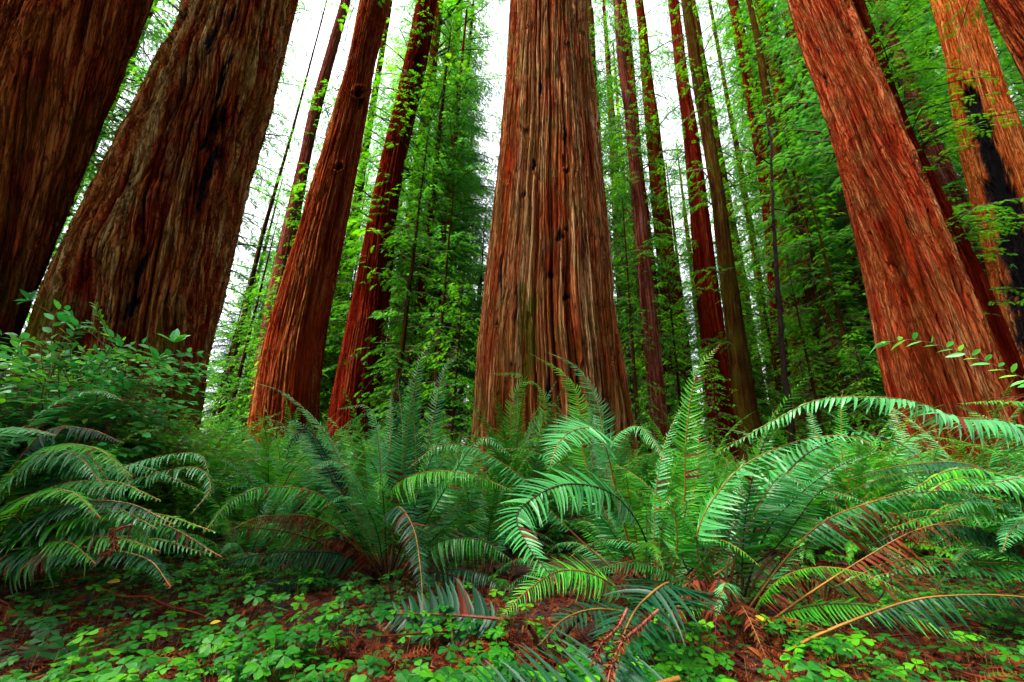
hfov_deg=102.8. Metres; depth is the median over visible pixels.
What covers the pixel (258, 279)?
conifer tree
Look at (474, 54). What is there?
fir tree
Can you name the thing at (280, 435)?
fern
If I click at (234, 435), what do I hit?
fern
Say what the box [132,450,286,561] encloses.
fern
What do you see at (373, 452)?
fern
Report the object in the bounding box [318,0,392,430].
redwood tree
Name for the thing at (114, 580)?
fallen leaf
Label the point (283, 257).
conifer tree
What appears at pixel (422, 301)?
conifer tree
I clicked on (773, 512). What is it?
fern
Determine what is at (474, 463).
fern
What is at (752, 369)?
young conifer
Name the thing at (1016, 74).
fir tree
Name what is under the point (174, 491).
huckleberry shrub
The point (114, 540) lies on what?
dry twig
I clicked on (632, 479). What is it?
fern
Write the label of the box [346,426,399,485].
fern
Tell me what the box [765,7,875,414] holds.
redwood tree
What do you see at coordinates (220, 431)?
fern
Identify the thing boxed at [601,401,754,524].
fern
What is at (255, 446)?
fern
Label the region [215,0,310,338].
conifer tree
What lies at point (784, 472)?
fern
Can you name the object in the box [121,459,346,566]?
fern
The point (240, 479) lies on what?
fern
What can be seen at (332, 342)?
hemlock tree
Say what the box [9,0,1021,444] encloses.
sky
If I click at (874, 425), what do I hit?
young conifer
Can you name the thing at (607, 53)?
conifer tree
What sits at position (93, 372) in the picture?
shrub
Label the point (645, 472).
fern
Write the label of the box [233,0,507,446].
conifer tree
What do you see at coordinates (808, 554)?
fern
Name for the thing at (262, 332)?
hemlock tree
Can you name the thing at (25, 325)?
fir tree
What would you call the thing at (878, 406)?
young conifer
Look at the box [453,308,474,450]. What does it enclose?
young conifer
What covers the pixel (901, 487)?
fern
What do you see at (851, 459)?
fern
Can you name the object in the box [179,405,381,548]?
fern
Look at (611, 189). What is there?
conifer tree
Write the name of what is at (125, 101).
conifer tree
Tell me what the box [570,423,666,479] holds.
fern
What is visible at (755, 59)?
conifer tree
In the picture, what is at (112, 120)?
conifer tree
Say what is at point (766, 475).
fern
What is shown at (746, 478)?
fern
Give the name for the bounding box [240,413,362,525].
fern
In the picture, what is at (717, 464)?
fern
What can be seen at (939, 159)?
redwood tree
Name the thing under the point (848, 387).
young conifer
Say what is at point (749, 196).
conifer tree
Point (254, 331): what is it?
conifer tree
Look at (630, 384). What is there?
young conifer
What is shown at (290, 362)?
redwood tree
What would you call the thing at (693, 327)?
fir tree
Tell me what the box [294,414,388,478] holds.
fern
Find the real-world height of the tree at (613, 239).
54.581 m
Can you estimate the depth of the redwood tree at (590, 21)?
40.59 m
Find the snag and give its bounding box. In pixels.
[741,113,803,464]
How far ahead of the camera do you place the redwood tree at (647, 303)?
25.80 m
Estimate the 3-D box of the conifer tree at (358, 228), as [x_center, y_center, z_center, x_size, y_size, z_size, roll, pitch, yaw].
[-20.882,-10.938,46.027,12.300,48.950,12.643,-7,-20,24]
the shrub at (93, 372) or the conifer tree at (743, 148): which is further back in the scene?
the conifer tree at (743, 148)
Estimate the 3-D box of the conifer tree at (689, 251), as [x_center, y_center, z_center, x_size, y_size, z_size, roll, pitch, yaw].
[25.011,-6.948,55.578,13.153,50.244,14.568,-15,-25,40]
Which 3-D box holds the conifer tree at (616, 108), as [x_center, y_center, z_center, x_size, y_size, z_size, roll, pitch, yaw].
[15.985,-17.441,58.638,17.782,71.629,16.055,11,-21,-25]
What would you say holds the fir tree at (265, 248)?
on the ground at (519, 625)
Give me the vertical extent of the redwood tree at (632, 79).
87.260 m
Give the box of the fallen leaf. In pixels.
[107,579,120,582]
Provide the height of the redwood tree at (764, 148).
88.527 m
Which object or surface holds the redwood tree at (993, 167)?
on the ground at (519, 625)
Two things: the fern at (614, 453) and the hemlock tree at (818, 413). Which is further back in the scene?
the hemlock tree at (818, 413)
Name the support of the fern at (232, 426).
on the ground at (519, 625)
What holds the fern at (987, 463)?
on the ground at (519, 625)
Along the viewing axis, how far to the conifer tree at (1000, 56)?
48.27 m
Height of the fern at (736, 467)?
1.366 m
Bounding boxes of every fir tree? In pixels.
[2,0,180,385]
[4,170,97,389]
[201,178,282,433]
[326,9,496,458]
[344,0,505,420]
[391,1,497,455]
[453,172,489,443]
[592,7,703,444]
[681,216,706,436]
[719,11,794,328]
[740,0,1023,447]
[891,0,1023,192]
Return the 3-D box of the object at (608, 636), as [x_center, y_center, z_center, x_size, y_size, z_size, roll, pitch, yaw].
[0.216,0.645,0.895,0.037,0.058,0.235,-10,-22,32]
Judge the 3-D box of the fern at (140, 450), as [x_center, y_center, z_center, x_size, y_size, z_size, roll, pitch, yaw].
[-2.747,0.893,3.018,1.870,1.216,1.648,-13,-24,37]
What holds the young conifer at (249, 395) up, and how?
on the ground at (519, 625)
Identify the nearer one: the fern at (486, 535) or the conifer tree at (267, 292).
the fern at (486, 535)
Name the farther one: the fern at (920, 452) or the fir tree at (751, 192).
the fir tree at (751, 192)
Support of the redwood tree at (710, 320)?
on the ground at (519, 625)
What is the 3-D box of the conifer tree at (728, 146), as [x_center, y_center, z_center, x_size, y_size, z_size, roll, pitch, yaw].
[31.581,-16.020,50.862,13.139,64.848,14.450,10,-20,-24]
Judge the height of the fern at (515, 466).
1.675 m
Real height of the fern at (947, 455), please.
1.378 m
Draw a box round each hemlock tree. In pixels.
[201,213,279,438]
[201,280,257,437]
[202,221,283,435]
[202,250,275,440]
[212,148,263,349]
[213,212,296,440]
[226,224,355,433]
[319,229,363,439]
[338,131,458,451]
[378,178,471,449]
[438,206,491,455]
[457,340,477,453]
[614,197,669,460]
[660,250,705,458]
[670,195,763,451]
[692,218,807,457]
[748,223,815,465]
[758,127,894,452]
[786,259,856,460]
[800,173,898,468]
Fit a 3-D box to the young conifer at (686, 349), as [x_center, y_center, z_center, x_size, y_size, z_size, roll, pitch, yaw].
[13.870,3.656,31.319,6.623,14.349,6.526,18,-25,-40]
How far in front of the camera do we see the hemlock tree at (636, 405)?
21.93 m
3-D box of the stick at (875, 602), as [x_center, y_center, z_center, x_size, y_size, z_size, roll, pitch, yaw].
[1.710,1.105,1.969,1.220,0.470,0.122,10,-20,-23]
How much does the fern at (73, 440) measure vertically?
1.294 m
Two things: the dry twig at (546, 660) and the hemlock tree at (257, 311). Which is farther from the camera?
the hemlock tree at (257, 311)
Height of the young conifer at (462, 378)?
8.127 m
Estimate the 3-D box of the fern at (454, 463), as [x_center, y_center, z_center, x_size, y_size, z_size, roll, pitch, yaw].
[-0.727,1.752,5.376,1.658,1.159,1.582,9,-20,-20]
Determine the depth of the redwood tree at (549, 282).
9.90 m
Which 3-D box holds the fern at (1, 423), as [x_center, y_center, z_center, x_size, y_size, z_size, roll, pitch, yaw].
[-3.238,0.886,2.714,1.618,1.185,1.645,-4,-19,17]
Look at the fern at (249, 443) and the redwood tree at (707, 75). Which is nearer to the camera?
the fern at (249, 443)
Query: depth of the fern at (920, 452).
5.29 m
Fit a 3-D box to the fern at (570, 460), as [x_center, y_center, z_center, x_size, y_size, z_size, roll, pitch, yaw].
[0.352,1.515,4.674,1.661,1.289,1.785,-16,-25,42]
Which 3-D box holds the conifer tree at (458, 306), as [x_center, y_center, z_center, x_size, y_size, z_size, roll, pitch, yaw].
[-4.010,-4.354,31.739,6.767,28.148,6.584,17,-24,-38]
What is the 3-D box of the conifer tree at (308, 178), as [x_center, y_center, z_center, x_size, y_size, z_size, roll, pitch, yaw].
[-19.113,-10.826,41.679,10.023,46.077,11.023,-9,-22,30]
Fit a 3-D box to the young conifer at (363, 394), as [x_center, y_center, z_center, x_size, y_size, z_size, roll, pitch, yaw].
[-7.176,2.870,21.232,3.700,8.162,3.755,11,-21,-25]
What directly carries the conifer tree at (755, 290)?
on the ground at (519, 625)
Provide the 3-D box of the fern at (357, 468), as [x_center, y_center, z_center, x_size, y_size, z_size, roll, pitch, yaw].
[-1.337,1.169,3.854,1.845,1.606,1.825,5,-19,-11]
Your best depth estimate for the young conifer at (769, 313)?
31.54 m
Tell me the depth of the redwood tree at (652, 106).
43.68 m
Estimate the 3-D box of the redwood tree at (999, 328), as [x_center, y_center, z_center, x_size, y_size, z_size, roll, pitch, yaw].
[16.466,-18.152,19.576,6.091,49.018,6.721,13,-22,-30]
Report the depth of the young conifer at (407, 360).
24.95 m
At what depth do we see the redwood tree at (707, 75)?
47.42 m
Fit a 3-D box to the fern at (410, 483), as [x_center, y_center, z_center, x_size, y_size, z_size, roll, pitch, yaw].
[-0.690,0.720,2.474,1.882,1.762,1.927,9,-20,-21]
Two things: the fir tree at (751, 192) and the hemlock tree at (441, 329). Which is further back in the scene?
the fir tree at (751, 192)
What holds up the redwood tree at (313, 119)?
on the ground at (519, 625)
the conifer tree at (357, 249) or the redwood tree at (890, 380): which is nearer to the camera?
the redwood tree at (890, 380)
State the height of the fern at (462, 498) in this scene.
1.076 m
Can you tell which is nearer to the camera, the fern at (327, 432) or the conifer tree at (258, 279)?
the fern at (327, 432)
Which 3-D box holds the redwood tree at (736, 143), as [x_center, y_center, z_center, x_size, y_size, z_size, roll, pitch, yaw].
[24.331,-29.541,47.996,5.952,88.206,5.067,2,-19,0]
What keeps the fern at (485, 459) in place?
on the ground at (519, 625)
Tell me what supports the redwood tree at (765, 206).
on the ground at (519, 625)
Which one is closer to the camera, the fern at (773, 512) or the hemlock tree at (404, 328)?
the fern at (773, 512)
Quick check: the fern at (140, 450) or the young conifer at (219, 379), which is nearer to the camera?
the fern at (140, 450)
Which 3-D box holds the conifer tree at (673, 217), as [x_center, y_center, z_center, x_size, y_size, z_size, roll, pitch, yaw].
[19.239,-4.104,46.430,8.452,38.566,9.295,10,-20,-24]
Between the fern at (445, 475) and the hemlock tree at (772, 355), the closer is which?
the fern at (445, 475)
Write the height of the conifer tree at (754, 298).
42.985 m
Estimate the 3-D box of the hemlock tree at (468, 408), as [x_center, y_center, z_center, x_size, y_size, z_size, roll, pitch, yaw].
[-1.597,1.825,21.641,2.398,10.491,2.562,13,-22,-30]
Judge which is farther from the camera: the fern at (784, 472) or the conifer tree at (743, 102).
the conifer tree at (743, 102)
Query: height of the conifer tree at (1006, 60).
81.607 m
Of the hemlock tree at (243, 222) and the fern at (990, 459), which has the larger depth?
the hemlock tree at (243, 222)
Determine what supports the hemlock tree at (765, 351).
on the ground at (519, 625)
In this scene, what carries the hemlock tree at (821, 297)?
on the ground at (519, 625)
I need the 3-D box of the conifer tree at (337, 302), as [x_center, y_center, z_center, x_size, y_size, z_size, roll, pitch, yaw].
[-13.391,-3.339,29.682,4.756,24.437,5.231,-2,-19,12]
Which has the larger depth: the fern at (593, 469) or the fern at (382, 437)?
the fern at (382, 437)
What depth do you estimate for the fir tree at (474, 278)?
44.91 m
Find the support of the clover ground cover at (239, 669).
on the ground at (519, 625)
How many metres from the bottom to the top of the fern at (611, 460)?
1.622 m
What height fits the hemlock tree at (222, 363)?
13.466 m
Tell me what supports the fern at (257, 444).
on the ground at (519, 625)
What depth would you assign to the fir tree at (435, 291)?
28.18 m
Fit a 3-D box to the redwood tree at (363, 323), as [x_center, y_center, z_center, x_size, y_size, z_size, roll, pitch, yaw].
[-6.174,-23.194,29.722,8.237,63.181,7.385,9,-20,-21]
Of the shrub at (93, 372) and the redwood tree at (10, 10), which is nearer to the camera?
the shrub at (93, 372)
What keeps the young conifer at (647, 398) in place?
on the ground at (519, 625)
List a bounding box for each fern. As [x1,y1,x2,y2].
[0,356,247,584]
[0,378,221,594]
[0,397,195,484]
[55,392,253,550]
[119,386,300,536]
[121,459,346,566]
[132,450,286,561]
[153,426,258,468]
[158,428,257,501]
[179,390,383,521]
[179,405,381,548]
[183,410,271,520]
[185,403,374,548]
[189,432,325,531]
[190,405,400,536]
[192,442,391,595]
[203,334,566,606]
[205,416,299,490]
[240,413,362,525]
[269,427,314,457]
[270,377,462,551]
[292,421,349,457]
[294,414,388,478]
[340,424,396,488]
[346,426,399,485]
[346,434,419,472]
[352,421,491,538]
[369,576,509,655]
[381,422,570,562]
[407,372,639,553]
[408,343,868,637]
[411,446,483,529]
[417,442,560,600]
[420,437,489,509]
[423,439,481,476]
[426,434,483,501]
[429,406,582,532]
[430,380,627,554]
[445,551,744,681]
[478,427,612,536]
[484,402,697,547]
[560,444,692,539]
[570,369,1023,675]
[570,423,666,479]
[571,457,637,512]
[572,423,631,477]
[587,426,687,524]
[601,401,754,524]
[630,439,746,542]
[644,452,715,504]
[655,440,739,505]
[697,424,846,552]
[705,445,747,491]
[707,458,749,510]
[716,395,1023,588]
[716,438,807,503]
[719,389,998,577]
[719,451,800,504]
[720,429,884,578]
[727,449,835,513]
[745,424,912,525]
[749,404,1020,571]
[772,458,823,512]
[797,399,1020,569]
[813,432,966,487]
[825,378,1023,566]
[840,423,1016,559]
[863,427,959,541]
[871,403,1023,578]
[904,441,1023,560]
[921,416,1023,532]
[926,455,1023,497]
[954,447,1023,474]
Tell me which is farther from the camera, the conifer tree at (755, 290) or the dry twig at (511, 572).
the conifer tree at (755, 290)
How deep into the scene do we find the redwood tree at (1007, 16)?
13.24 m
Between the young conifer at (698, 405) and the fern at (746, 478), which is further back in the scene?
the young conifer at (698, 405)
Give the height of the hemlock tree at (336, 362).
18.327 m
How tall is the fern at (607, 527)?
1.532 m
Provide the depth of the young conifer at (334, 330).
30.50 m
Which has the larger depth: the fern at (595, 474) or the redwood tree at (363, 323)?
the redwood tree at (363, 323)
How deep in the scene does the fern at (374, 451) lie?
5.96 m
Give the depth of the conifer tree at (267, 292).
24.96 m
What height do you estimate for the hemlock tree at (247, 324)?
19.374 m
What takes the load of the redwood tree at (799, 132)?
on the ground at (519, 625)
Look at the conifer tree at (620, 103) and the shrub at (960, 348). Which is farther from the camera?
the conifer tree at (620, 103)
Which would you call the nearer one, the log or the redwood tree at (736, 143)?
the log
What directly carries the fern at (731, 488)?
on the ground at (519, 625)
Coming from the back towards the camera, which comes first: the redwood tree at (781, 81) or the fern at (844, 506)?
the redwood tree at (781, 81)
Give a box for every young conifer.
[200,362,219,429]
[203,323,253,435]
[204,336,257,437]
[233,360,258,435]
[319,326,344,444]
[338,334,393,446]
[379,280,448,450]
[389,277,480,454]
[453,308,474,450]
[619,315,649,453]
[627,277,707,455]
[634,347,681,466]
[664,305,709,449]
[679,363,732,455]
[693,348,753,466]
[696,290,807,448]
[745,323,806,464]
[751,304,832,461]
[778,349,848,467]
[806,331,894,461]
[827,330,896,463]
[852,348,893,456]
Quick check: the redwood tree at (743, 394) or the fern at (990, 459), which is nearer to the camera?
the fern at (990, 459)
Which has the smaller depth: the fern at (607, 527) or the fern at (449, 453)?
the fern at (607, 527)
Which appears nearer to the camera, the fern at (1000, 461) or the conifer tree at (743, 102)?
the fern at (1000, 461)
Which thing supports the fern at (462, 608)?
on the ground at (519, 625)
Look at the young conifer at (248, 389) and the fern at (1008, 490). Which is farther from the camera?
the young conifer at (248, 389)
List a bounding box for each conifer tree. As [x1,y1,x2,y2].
[6,0,181,375]
[22,0,180,331]
[23,0,329,391]
[204,188,289,438]
[212,240,277,441]
[213,116,358,409]
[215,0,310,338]
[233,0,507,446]
[233,188,308,387]
[234,81,362,370]
[235,255,346,429]
[236,159,318,416]
[254,124,376,363]
[320,188,358,408]
[337,134,399,366]
[338,173,373,356]
[339,152,375,349]
[343,113,418,335]
[348,0,493,298]
[375,25,488,433]
[422,156,484,451]
[589,27,641,373]
[593,0,678,442]
[600,42,706,445]
[603,72,703,423]
[621,191,689,440]
[665,143,716,443]
[665,167,706,424]
[672,230,708,435]
[689,0,828,302]
[693,0,931,433]
[705,3,848,396]
[708,0,1023,433]
[710,201,765,368]
[711,34,783,330]
[718,0,922,451]
[725,104,764,291]
[741,0,1012,320]
[743,222,767,386]
[872,0,1023,196]
[907,5,1023,124]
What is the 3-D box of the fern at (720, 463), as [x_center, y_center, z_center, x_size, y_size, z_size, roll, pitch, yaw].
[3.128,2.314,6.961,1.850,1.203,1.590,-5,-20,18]
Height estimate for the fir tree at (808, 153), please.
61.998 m
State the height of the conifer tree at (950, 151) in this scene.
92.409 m
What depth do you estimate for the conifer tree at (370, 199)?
52.62 m
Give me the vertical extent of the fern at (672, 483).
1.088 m
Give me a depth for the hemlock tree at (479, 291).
28.96 m
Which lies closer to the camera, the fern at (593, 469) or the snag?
the fern at (593, 469)
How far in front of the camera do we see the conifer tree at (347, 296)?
39.26 m
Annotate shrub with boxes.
[0,289,236,570]
[0,330,193,458]
[35,399,230,563]
[84,424,255,552]
[870,332,1023,402]
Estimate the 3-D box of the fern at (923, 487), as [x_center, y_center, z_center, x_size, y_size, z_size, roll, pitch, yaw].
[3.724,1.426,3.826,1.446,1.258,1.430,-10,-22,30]
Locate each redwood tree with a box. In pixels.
[0,0,24,51]
[0,0,153,385]
[2,0,383,465]
[206,3,326,422]
[237,0,372,411]
[245,0,390,457]
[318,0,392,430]
[325,0,466,466]
[470,0,639,493]
[588,0,631,316]
[592,0,704,454]
[595,0,698,466]
[601,0,737,461]
[644,0,759,465]
[645,0,824,464]
[653,0,772,460]
[685,0,1023,474]
[689,0,844,450]
[708,1,777,462]
[712,0,816,445]
[714,0,856,370]
[716,0,878,436]
[736,0,880,463]
[744,107,806,461]
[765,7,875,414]
[821,0,1023,413]
[827,0,1023,377]
[835,155,918,469]
[867,0,1023,81]
[929,0,1023,366]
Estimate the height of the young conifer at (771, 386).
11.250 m
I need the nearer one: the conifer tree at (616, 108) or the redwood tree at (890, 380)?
the redwood tree at (890, 380)
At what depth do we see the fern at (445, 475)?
4.56 m
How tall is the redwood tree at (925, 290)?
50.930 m
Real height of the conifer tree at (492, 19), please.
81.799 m
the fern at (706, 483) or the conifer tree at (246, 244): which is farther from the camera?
the conifer tree at (246, 244)
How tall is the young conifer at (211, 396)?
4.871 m
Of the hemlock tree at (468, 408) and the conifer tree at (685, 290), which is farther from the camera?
the conifer tree at (685, 290)
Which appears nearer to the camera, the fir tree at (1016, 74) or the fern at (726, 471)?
the fern at (726, 471)
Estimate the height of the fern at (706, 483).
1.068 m
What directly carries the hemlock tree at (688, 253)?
on the ground at (519, 625)
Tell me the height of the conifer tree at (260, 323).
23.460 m
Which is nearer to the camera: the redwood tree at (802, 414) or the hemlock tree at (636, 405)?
the hemlock tree at (636, 405)
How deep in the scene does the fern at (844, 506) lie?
3.61 m
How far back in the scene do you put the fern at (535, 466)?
3.50 m
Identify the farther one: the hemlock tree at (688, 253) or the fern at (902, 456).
the hemlock tree at (688, 253)
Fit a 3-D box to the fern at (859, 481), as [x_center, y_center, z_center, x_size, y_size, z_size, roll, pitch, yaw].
[3.149,1.316,3.661,1.625,1.230,1.892,10,-20,-23]
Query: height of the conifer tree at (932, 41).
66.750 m
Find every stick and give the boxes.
[527,624,541,649]
[551,603,590,649]
[809,518,930,647]
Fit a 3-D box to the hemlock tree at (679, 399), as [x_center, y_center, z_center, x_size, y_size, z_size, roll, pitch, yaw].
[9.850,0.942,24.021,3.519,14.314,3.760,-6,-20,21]
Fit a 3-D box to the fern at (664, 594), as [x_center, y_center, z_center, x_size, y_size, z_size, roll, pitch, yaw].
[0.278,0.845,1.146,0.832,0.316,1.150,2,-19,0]
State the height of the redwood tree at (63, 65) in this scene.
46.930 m
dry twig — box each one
[96,523,132,561]
[508,559,515,595]
[531,630,563,679]
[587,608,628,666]
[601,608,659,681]
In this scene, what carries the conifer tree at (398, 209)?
on the ground at (519, 625)
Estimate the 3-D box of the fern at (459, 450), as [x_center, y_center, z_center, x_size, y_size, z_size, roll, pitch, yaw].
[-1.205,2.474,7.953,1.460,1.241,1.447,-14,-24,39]
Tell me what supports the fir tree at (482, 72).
on the ground at (519, 625)
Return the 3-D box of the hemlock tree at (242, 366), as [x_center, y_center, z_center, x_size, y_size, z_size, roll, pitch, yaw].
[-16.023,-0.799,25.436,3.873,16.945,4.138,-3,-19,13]
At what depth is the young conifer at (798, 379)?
24.39 m
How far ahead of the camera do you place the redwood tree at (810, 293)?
31.03 m
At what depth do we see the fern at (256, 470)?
3.57 m
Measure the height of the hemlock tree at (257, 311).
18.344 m
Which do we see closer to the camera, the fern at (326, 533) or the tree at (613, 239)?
the fern at (326, 533)
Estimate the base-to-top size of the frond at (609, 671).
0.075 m
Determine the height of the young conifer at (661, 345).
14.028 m
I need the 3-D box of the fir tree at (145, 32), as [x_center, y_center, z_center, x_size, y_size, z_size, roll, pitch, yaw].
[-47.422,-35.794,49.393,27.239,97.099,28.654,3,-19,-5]
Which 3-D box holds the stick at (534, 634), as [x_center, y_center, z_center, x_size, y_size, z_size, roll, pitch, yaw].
[0.084,0.996,1.364,0.034,0.193,0.396,-1,-19,8]
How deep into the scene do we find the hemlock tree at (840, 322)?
23.49 m
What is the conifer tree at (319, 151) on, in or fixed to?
on the ground at (519, 625)
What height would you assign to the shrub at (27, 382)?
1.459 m
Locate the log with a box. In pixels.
[493,557,646,581]
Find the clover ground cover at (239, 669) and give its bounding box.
[0,496,1023,681]
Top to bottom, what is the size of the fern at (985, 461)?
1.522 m
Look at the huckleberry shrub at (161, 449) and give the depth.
2.74 m
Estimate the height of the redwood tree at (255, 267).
53.646 m
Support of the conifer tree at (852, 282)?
on the ground at (519, 625)
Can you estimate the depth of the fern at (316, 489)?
3.86 m
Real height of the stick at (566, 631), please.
0.216 m
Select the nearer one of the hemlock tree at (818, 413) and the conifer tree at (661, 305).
the hemlock tree at (818, 413)
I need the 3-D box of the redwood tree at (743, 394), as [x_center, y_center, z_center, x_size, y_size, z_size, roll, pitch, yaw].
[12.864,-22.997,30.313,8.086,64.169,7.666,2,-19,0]
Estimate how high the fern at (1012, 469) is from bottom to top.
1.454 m
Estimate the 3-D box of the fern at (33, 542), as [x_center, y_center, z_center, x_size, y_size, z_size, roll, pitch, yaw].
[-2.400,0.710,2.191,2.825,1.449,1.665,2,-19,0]
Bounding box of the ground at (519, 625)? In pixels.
[0,498,1023,681]
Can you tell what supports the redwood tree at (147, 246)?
on the ground at (519, 625)
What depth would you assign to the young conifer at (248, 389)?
26.11 m
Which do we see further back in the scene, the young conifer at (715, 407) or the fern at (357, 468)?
the young conifer at (715, 407)

